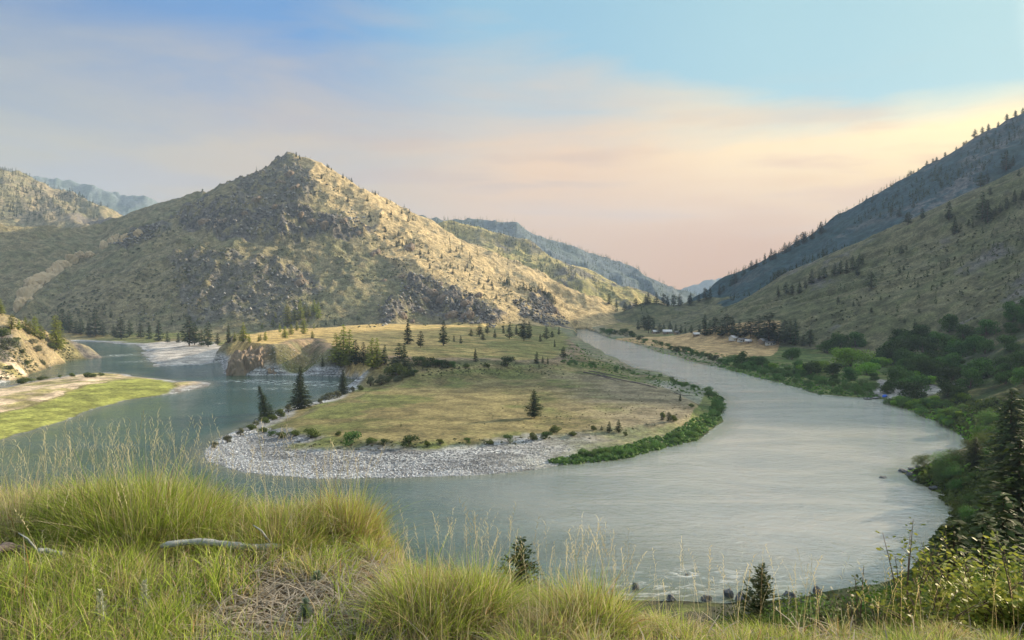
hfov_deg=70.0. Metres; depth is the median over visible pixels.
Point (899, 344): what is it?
broadleaf tree
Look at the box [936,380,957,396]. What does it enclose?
broadleaf tree
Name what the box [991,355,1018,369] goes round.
broadleaf tree
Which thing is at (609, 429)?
pine tree
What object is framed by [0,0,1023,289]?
sky
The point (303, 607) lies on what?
spiky herb
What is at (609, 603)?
grass tussock
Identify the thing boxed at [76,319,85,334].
fir tree
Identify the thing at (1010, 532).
pine tree
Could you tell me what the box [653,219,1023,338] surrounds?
slope scrub
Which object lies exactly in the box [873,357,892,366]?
broadleaf tree
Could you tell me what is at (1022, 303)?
broadleaf tree
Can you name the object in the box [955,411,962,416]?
willow shrub
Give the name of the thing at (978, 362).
broadleaf tree
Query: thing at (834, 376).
broadleaf tree
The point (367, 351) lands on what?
pine tree
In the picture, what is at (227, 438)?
shrub
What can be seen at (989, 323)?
broadleaf tree
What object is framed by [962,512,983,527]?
shrub
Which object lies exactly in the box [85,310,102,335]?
fir tree
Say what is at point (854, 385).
willow shrub
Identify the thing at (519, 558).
pine sapling
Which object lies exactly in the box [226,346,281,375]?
rock outcrop
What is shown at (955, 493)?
undergrowth
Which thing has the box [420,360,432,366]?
shrub
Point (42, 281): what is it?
rock outcrop
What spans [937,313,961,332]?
broadleaf tree
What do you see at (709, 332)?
pine tree
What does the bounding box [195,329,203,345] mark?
fir tree
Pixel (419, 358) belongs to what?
shrub
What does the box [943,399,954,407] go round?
willow shrub
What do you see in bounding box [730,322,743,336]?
pine tree
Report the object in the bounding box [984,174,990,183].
pine tree
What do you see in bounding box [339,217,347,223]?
rock outcrop
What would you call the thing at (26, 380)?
shrub
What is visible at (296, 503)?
grass tussock
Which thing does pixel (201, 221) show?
rock outcrop
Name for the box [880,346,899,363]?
broadleaf tree
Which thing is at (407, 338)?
pine tree
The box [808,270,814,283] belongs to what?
pine tree
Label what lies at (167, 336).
fir tree
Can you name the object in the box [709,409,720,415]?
willow shrub
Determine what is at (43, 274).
rock outcrop
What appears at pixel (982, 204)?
pine tree
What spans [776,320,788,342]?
pine tree
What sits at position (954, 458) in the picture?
shrub
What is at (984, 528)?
pine tree
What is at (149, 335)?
fir tree
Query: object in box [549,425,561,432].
shrub
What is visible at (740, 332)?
pine tree
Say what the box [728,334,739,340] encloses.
cabin
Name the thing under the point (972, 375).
broadleaf tree
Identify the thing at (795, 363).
broadleaf tree
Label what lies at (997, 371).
broadleaf tree
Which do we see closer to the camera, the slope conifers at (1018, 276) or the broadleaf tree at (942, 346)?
the broadleaf tree at (942, 346)
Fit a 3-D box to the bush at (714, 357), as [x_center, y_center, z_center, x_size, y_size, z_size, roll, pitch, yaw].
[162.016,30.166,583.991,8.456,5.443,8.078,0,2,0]
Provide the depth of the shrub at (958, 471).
189.40 m
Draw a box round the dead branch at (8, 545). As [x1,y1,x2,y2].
[0,542,45,553]
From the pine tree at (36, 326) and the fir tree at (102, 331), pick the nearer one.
the pine tree at (36, 326)
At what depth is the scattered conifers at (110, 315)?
1167.83 m
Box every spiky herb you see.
[93,588,111,630]
[139,579,150,613]
[298,596,313,620]
[309,570,323,584]
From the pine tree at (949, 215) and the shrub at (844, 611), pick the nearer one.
the shrub at (844, 611)
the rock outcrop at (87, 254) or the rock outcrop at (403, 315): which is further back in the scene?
the rock outcrop at (87, 254)
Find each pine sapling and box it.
[494,536,549,592]
[727,563,790,627]
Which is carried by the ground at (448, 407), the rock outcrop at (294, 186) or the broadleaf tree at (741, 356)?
the broadleaf tree at (741, 356)
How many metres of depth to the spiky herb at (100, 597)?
3.57 m
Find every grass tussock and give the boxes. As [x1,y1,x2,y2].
[0,408,320,574]
[0,421,190,556]
[0,440,107,553]
[91,442,293,566]
[171,462,388,569]
[252,439,436,560]
[253,466,387,549]
[295,501,536,639]
[374,496,577,639]
[475,514,717,639]
[482,545,666,639]
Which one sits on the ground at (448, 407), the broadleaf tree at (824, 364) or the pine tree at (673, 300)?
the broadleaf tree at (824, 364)
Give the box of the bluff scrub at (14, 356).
[0,313,80,380]
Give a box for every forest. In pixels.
[431,216,696,297]
[728,117,1023,300]
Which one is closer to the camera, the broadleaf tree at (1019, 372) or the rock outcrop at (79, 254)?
the broadleaf tree at (1019, 372)
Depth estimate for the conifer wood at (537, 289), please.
1557.82 m
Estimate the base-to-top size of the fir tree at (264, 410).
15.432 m
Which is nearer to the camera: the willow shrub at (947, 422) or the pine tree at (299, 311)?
the willow shrub at (947, 422)
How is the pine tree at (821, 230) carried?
on the mountain at (835, 229)
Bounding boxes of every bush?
[599,328,606,333]
[605,328,615,334]
[618,328,628,334]
[623,331,636,336]
[672,346,681,351]
[680,346,688,352]
[685,348,697,354]
[704,353,711,359]
[709,355,719,360]
[795,369,807,376]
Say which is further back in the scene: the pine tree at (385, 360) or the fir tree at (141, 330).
the fir tree at (141, 330)
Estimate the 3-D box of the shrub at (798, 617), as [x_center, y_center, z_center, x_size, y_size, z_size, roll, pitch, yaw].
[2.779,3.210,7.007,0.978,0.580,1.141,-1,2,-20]
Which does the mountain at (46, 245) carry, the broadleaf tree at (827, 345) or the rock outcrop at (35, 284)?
the rock outcrop at (35, 284)
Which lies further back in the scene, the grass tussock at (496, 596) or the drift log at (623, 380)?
the drift log at (623, 380)
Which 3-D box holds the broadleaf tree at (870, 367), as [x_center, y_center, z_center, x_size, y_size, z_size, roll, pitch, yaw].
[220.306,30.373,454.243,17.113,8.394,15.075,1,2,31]
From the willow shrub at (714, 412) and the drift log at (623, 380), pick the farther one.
the drift log at (623, 380)
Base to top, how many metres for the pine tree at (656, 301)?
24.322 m
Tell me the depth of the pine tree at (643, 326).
1105.68 m
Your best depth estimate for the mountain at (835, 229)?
1345.93 m
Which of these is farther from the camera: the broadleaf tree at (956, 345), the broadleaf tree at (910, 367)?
the broadleaf tree at (956, 345)
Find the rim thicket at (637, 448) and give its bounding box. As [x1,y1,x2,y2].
[548,344,726,464]
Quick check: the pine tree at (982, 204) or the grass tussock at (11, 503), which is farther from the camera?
the pine tree at (982, 204)
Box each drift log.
[589,370,626,377]
[602,374,649,385]
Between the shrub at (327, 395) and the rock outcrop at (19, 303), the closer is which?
the shrub at (327, 395)
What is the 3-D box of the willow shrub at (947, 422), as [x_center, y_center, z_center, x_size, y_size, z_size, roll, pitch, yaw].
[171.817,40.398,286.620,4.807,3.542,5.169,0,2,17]
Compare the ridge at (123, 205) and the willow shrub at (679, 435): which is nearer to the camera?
the willow shrub at (679, 435)
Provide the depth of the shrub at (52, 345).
573.69 m
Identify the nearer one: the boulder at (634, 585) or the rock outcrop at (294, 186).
the boulder at (634, 585)
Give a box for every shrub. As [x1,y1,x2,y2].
[0,327,10,336]
[0,337,18,348]
[16,377,35,383]
[28,338,38,343]
[33,345,41,350]
[36,375,50,379]
[47,342,57,347]
[83,372,92,377]
[222,435,231,442]
[236,428,244,435]
[246,424,256,429]
[256,427,267,432]
[261,417,269,422]
[267,414,277,419]
[275,409,284,416]
[275,431,286,437]
[285,404,291,411]
[288,430,299,435]
[303,428,320,437]
[321,392,336,399]
[332,390,341,397]
[340,431,361,445]
[365,437,377,443]
[366,376,374,385]
[374,374,388,384]
[381,438,389,444]
[383,362,407,375]
[393,375,402,381]
[400,435,419,447]
[403,370,415,376]
[412,356,425,365]
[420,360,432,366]
[426,356,439,366]
[432,359,445,366]
[441,359,453,367]
[500,356,515,365]
[503,434,512,441]
[529,432,537,439]
[539,431,551,438]
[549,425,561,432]
[595,448,606,453]
[617,447,628,453]
[642,442,650,448]
[670,414,677,420]
[675,431,683,437]
[689,431,698,437]
[708,391,716,396]
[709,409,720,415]
[711,595,818,629]
[715,401,725,406]
[727,355,738,361]
[728,611,813,628]
[742,362,753,368]
[758,605,800,628]
[758,609,809,636]
[760,367,768,374]
[769,368,781,373]
[769,590,865,625]
[770,614,851,631]
[771,373,785,379]
[774,588,887,635]
[783,593,852,635]
[806,381,814,387]
[812,599,897,620]
[817,378,827,383]
[822,586,899,631]
[831,585,894,609]
[832,378,840,382]
[832,561,890,632]
[833,386,843,392]
[834,577,926,609]
[840,579,934,626]
[848,384,860,390]
[849,386,861,392]
[854,576,992,636]
[858,379,867,386]
[861,382,873,388]
[865,386,876,392]
[867,574,969,628]
[869,381,880,388]
[873,576,1023,635]
[875,517,948,626]
[882,397,893,403]
[887,525,1023,635]
[890,400,896,405]
[895,396,912,404]
[896,400,905,407]
[897,532,1023,638]
[905,401,913,407]
[911,404,926,408]
[911,453,936,467]
[914,407,928,415]
[916,397,927,404]
[916,530,1023,637]
[926,459,951,471]
[926,563,1023,610]
[928,462,949,479]
[929,399,943,407]
[929,449,952,466]
[933,469,948,483]
[938,408,949,415]
[941,462,967,478]
[942,447,970,463]
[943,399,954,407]
[944,419,954,426]
[945,478,967,489]
[947,454,963,463]
[947,498,970,515]
[949,518,970,534]
[952,393,966,401]
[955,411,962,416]
[955,503,969,515]
[956,504,984,522]
[959,439,974,449]
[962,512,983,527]
[963,526,976,539]
[967,423,998,435]
[969,433,999,449]
[973,407,998,426]
[974,430,1004,442]
[977,478,1000,490]
[977,496,991,508]
[981,447,991,458]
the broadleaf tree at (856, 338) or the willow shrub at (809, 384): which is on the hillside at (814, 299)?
the broadleaf tree at (856, 338)
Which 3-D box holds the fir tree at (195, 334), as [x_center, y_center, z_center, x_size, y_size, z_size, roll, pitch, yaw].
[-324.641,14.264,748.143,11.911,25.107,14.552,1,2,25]
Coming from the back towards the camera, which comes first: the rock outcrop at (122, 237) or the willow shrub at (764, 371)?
the rock outcrop at (122, 237)
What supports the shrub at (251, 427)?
on the ground at (448, 407)
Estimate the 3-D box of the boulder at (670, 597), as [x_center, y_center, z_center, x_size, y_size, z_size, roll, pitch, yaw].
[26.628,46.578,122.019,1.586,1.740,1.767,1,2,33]
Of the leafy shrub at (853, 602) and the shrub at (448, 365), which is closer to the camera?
the leafy shrub at (853, 602)
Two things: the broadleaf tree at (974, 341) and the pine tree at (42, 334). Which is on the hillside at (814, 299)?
the broadleaf tree at (974, 341)
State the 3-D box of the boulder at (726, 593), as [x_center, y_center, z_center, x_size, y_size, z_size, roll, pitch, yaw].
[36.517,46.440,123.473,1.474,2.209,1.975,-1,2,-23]
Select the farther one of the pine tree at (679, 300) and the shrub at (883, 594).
the pine tree at (679, 300)
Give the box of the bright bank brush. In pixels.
[650,348,984,487]
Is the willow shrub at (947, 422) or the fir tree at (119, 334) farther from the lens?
the fir tree at (119, 334)
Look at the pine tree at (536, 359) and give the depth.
467.14 m
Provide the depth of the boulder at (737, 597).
121.53 m
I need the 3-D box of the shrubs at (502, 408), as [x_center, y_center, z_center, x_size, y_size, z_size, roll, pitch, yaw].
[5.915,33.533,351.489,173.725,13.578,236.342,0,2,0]
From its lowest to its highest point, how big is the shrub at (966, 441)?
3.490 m
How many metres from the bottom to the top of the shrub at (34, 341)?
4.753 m
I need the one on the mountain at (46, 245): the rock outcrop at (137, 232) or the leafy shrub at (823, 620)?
the rock outcrop at (137, 232)
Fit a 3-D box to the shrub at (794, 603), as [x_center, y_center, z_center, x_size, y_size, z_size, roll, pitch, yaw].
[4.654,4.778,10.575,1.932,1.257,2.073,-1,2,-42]
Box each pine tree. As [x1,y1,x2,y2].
[0,299,5,313]
[5,314,18,328]
[16,318,21,329]
[20,317,30,329]
[25,321,33,333]
[29,316,40,335]
[35,325,45,339]
[224,325,231,342]
[236,322,247,341]
[281,326,288,337]
[282,304,293,325]
[290,308,296,320]
[295,299,304,319]
[299,319,307,333]
[311,300,317,311]
[315,304,321,318]
[327,333,341,362]
[331,324,351,365]
[334,342,342,367]
[339,329,357,366]
[349,341,361,365]
[358,342,366,364]
[362,348,370,364]
[364,338,378,367]
[369,338,384,364]
[379,345,389,363]
[386,343,409,369]
[402,319,413,343]
[402,343,411,366]
[415,331,424,346]
[437,322,449,345]
[473,349,477,361]
[476,326,482,336]
[505,324,514,338]
[517,320,531,338]
[523,389,544,417]
[526,322,531,337]
[533,351,539,362]
[541,326,550,338]
[559,346,567,357]
[606,421,611,432]
[614,419,621,432]
[640,316,645,330]
[642,315,654,332]
[653,293,658,303]
[660,293,666,303]
[666,412,672,420]
[671,295,676,305]
[675,294,682,305]
[700,315,708,335]
[702,288,707,297]
[707,320,713,333]
[709,317,719,330]
[714,321,724,335]
[718,315,736,335]
[728,317,735,336]
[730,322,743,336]
[733,273,738,282]
[738,324,748,335]
[741,318,757,337]
[749,260,754,269]
[752,315,762,339]
[756,312,779,340]
[767,249,773,260]
[767,322,781,339]
[773,329,782,343]
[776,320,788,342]
[780,321,799,343]
[781,242,786,253]
[781,282,788,292]
[788,319,799,344]
[793,235,800,246]
[795,281,802,292]
[798,232,808,243]
[804,329,815,345]
[808,230,814,239]
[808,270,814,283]
[815,222,825,233]
[830,263,837,275]
[837,260,843,273]
[844,262,849,273]
[849,255,855,269]
[853,264,860,275]
[863,272,878,288]
[902,212,912,222]
[909,519,993,595]
[920,208,926,218]
[921,510,1020,592]
[944,201,953,219]
[951,217,959,233]
[961,437,985,465]
[967,491,1023,584]
[968,440,1023,584]
[971,192,993,219]
[974,388,1023,479]
[975,173,986,186]
[981,200,994,221]
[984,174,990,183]
[999,150,1011,169]
[1012,190,1017,202]
[1018,189,1023,200]
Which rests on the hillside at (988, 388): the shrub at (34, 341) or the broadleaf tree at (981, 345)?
the broadleaf tree at (981, 345)
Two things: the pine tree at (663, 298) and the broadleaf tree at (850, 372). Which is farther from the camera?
the pine tree at (663, 298)
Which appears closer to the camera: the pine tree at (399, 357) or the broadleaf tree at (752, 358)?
the pine tree at (399, 357)
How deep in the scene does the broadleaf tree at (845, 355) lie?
506.72 m
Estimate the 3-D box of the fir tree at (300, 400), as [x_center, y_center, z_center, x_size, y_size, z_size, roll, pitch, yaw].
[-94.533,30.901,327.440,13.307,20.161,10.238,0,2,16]
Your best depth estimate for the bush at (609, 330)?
1023.39 m
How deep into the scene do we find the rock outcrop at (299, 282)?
1067.09 m
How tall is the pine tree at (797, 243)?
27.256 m
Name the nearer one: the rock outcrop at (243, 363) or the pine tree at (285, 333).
the rock outcrop at (243, 363)
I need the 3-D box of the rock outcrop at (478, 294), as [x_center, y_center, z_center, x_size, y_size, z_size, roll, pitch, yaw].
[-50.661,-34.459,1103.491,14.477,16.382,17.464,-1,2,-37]
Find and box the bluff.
[0,313,101,380]
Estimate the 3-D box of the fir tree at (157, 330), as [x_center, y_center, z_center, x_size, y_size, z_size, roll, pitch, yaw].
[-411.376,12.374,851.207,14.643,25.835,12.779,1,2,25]
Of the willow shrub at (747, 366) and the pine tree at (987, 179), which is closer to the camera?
the willow shrub at (747, 366)
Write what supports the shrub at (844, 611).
on the hillside at (988, 388)
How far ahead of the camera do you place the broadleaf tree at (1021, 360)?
331.37 m
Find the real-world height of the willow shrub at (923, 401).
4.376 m
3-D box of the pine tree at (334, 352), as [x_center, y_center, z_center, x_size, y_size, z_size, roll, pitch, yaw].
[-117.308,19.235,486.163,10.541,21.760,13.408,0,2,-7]
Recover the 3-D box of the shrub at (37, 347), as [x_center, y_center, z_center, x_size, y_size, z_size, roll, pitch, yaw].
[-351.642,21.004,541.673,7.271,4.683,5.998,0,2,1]
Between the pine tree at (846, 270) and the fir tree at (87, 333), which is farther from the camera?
the fir tree at (87, 333)
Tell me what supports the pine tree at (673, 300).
on the hillside at (814, 299)
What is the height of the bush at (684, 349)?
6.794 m
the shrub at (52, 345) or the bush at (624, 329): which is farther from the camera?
the bush at (624, 329)
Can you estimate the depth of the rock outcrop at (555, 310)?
1177.43 m
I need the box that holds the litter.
[2,534,1023,639]
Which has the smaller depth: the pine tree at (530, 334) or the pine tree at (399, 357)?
the pine tree at (399, 357)
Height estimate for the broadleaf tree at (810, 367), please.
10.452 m
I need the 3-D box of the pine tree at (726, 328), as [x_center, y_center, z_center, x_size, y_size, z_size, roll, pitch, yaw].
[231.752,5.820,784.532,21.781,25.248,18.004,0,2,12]
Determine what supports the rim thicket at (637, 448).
on the ground at (448, 407)
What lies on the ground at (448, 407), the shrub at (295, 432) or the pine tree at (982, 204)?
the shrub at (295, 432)
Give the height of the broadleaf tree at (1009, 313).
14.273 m
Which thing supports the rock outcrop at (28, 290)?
on the mountain at (46, 245)
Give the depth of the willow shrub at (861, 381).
402.81 m
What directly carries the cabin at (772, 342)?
on the hillside at (814, 299)
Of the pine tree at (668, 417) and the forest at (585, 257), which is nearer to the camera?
the pine tree at (668, 417)
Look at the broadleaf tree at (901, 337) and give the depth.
581.35 m
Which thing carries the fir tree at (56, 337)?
on the bluff
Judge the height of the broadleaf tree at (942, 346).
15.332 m
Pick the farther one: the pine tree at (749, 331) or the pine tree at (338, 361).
the pine tree at (749, 331)
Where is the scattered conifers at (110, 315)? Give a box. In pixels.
[48,154,536,325]
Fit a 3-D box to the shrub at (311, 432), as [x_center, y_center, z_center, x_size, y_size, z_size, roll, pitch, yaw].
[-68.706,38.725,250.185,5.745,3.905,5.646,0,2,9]
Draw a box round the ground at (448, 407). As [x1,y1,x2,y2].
[0,321,946,629]
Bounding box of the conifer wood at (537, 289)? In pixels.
[436,219,647,313]
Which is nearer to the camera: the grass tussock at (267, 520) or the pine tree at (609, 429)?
the grass tussock at (267, 520)
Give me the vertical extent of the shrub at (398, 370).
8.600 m
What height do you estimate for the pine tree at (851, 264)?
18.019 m
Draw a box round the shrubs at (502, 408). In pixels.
[275,361,691,450]
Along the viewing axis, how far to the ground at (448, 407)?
365.36 m
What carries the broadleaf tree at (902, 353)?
on the ground at (448, 407)
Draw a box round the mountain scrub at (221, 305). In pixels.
[27,173,535,327]
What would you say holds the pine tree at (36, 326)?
on the bluff
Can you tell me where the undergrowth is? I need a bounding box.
[894,397,1023,588]
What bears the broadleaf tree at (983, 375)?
on the ground at (448, 407)
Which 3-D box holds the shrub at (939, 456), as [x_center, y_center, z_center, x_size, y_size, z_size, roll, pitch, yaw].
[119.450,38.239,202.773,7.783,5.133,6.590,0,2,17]
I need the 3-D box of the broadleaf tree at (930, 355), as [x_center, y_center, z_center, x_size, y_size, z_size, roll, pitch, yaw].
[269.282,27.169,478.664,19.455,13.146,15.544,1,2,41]
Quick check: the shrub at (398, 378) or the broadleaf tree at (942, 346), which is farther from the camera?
the broadleaf tree at (942, 346)
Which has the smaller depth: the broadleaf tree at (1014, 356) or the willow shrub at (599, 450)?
the willow shrub at (599, 450)
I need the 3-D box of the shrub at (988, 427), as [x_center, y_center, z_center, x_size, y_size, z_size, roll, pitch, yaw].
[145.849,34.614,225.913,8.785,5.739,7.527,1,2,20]
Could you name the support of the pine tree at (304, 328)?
on the ground at (448, 407)
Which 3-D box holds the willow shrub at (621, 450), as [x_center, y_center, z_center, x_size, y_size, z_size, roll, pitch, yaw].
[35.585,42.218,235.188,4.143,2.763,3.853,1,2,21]
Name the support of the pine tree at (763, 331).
on the hillside at (814, 299)
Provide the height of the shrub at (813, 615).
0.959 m
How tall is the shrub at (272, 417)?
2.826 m
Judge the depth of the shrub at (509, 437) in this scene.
244.10 m
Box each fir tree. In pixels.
[49,315,68,349]
[56,309,66,329]
[61,310,77,332]
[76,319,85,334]
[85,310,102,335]
[85,323,91,335]
[99,322,107,336]
[112,317,128,338]
[125,320,134,335]
[135,323,145,337]
[145,322,152,338]
[152,320,164,340]
[164,331,170,341]
[179,316,200,345]
[190,324,199,344]
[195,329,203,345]
[201,320,215,346]
[214,333,219,344]
[254,386,275,420]
[287,366,316,409]
[336,370,349,394]
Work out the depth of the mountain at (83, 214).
2142.96 m
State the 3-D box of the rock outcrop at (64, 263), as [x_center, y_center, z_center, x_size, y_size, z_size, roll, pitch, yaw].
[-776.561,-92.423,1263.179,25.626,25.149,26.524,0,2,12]
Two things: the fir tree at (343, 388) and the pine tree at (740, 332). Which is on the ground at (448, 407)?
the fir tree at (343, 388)
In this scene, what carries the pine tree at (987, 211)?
on the hillside at (814, 299)
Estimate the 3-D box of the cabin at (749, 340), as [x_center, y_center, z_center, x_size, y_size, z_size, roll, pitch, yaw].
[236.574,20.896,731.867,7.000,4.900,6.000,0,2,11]
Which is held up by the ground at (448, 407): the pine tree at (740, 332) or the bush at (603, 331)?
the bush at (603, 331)
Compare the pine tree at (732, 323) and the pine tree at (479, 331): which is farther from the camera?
the pine tree at (732, 323)
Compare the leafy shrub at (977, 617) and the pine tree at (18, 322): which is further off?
the pine tree at (18, 322)
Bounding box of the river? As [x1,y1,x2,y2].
[0,329,966,602]
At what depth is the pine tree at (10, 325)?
534.14 m
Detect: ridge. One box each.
[27,174,720,294]
[419,215,694,304]
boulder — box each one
[632,582,638,589]
[667,593,676,600]
[701,595,711,601]
[723,588,733,597]
[735,591,745,601]
[783,591,795,597]
[812,585,820,592]
[898,468,907,472]
[928,485,940,489]
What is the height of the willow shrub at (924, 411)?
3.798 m
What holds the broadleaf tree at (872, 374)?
on the ground at (448, 407)
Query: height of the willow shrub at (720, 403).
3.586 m
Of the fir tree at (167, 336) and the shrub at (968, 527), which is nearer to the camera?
the shrub at (968, 527)
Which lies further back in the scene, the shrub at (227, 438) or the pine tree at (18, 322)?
the pine tree at (18, 322)
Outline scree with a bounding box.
[17,155,569,327]
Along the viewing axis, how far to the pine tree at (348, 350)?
476.60 m
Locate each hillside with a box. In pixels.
[0,328,1023,639]
[615,167,1023,358]
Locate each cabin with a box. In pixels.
[662,330,671,333]
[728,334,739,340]
[737,337,747,341]
[744,338,751,342]
[758,338,767,343]
[765,340,776,344]
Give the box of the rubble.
[0,319,335,377]
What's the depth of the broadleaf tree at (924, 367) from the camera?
419.61 m
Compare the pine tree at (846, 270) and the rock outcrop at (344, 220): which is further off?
the rock outcrop at (344, 220)
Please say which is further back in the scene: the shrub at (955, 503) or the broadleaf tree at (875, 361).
the broadleaf tree at (875, 361)
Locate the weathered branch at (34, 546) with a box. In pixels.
[18,533,63,556]
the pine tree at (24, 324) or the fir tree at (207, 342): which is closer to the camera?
the pine tree at (24, 324)
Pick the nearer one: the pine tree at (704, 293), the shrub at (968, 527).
the shrub at (968, 527)
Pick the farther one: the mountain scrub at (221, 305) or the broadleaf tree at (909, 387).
the mountain scrub at (221, 305)
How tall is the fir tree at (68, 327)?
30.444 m
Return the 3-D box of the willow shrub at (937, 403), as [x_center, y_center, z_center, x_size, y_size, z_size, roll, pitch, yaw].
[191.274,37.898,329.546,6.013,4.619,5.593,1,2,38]
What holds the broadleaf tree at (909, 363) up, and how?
on the ground at (448, 407)
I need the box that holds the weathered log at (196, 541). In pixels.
[160,525,282,551]
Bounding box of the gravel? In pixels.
[204,428,595,478]
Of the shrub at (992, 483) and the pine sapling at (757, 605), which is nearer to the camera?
the pine sapling at (757, 605)
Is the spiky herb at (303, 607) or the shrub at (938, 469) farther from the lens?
the shrub at (938, 469)
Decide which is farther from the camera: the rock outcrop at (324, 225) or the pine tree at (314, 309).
the rock outcrop at (324, 225)
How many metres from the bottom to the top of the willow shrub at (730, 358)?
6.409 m
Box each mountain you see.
[0,151,622,332]
[0,168,122,227]
[437,220,666,309]
[686,113,1023,306]
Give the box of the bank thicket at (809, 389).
[609,336,877,397]
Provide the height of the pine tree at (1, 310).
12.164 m
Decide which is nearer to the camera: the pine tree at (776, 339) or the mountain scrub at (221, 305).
the pine tree at (776, 339)
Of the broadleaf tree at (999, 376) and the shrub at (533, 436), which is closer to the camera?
the shrub at (533, 436)
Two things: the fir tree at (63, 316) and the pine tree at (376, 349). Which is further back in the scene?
the fir tree at (63, 316)
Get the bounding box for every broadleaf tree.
[734,351,747,363]
[746,355,756,364]
[754,355,769,365]
[767,363,778,368]
[782,347,801,359]
[792,360,802,369]
[795,364,803,370]
[802,360,821,375]
[813,361,830,370]
[815,339,841,352]
[823,362,842,374]
[828,347,875,365]
[828,374,837,383]
[830,332,850,347]
[843,366,861,379]
[848,331,867,346]
[852,362,881,374]
[862,359,880,369]
[869,372,879,379]
[872,350,890,364]
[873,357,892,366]
[875,339,915,361]
[877,339,894,350]
[879,380,895,393]
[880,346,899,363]
[881,365,910,385]
[888,328,909,340]
[892,347,912,364]
[894,364,915,381]
[895,330,910,340]
[895,380,927,398]
[896,374,932,391]
[902,357,926,371]
[904,330,920,340]
[904,352,931,363]
[904,364,914,374]
[905,333,937,352]
[911,352,935,359]
[913,324,931,338]
[913,356,940,376]
[923,349,947,362]
[925,375,936,383]
[927,357,947,368]
[928,331,950,344]
[929,366,946,377]
[934,352,965,367]
[935,365,962,384]
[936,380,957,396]
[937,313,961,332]
[937,334,965,351]
[944,339,975,358]
[952,392,970,401]
[954,324,975,339]
[955,368,984,387]
[959,357,997,377]
[960,334,990,352]
[974,319,1001,334]
[974,339,995,353]
[975,364,994,377]
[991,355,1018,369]
[991,369,1005,380]
[993,370,1016,384]
[996,334,1022,350]
[1002,301,1022,320]
[1003,322,1019,332]
[1005,349,1023,368]
[1008,367,1023,385]
[1016,297,1023,312]
[1017,311,1023,323]
[1018,356,1023,367]
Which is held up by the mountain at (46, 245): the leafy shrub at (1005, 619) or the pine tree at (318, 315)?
the pine tree at (318, 315)
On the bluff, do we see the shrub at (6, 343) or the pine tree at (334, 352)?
the shrub at (6, 343)
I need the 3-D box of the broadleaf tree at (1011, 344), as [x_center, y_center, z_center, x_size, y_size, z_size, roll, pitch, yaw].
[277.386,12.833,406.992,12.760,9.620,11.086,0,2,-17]
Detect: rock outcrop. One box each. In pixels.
[13,296,32,312]
[16,284,37,296]
[23,276,51,285]
[23,278,42,288]
[32,271,57,277]
[46,262,63,273]
[51,260,71,267]
[65,254,78,263]
[75,250,84,258]
[84,251,94,257]
[99,240,107,248]
[107,233,119,243]
[119,233,127,241]
[133,228,142,236]
[197,218,208,225]
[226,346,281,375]
[251,195,261,201]
[284,170,294,177]
[289,183,299,190]
[294,279,308,285]
[306,218,317,224]
[317,220,328,229]
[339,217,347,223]
[373,249,380,253]
[399,311,407,319]
[404,242,414,250]
[422,297,429,302]
[426,288,438,296]
[435,293,447,303]
[445,310,458,318]
[460,299,471,306]
[460,310,473,318]
[474,292,481,297]
[552,307,557,313]
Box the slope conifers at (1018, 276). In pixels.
[829,184,1023,317]
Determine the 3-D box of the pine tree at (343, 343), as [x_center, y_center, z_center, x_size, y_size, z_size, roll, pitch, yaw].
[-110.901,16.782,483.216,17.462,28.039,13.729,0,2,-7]
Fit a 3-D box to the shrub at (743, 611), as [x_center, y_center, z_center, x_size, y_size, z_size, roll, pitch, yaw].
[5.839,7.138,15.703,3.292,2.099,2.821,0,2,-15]
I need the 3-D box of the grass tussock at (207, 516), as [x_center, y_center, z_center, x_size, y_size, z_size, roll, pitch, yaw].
[-2.184,1.227,5.173,1.717,0.670,1.716,0,2,0]
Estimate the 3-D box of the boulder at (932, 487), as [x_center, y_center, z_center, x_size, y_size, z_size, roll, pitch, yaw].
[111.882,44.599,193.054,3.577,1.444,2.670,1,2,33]
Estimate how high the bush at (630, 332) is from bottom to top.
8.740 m
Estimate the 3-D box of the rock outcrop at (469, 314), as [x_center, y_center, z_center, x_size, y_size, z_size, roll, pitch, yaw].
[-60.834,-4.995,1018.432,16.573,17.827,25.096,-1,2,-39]
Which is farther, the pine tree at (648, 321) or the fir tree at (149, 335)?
the pine tree at (648, 321)
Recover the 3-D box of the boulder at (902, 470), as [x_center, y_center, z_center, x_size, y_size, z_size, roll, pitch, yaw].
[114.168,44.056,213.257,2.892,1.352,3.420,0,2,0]
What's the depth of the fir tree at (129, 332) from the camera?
918.43 m
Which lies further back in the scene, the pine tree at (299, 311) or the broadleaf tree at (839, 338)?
the pine tree at (299, 311)
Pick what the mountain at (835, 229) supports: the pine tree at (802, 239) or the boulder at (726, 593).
the pine tree at (802, 239)
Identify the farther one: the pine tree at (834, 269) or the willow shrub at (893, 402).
the pine tree at (834, 269)
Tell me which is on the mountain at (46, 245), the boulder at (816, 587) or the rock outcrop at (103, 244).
the rock outcrop at (103, 244)
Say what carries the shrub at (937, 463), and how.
on the hillside at (988, 388)
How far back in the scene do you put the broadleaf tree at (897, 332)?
587.58 m
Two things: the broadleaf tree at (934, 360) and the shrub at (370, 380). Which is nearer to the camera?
the shrub at (370, 380)
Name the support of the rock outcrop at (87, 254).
on the mountain at (46, 245)

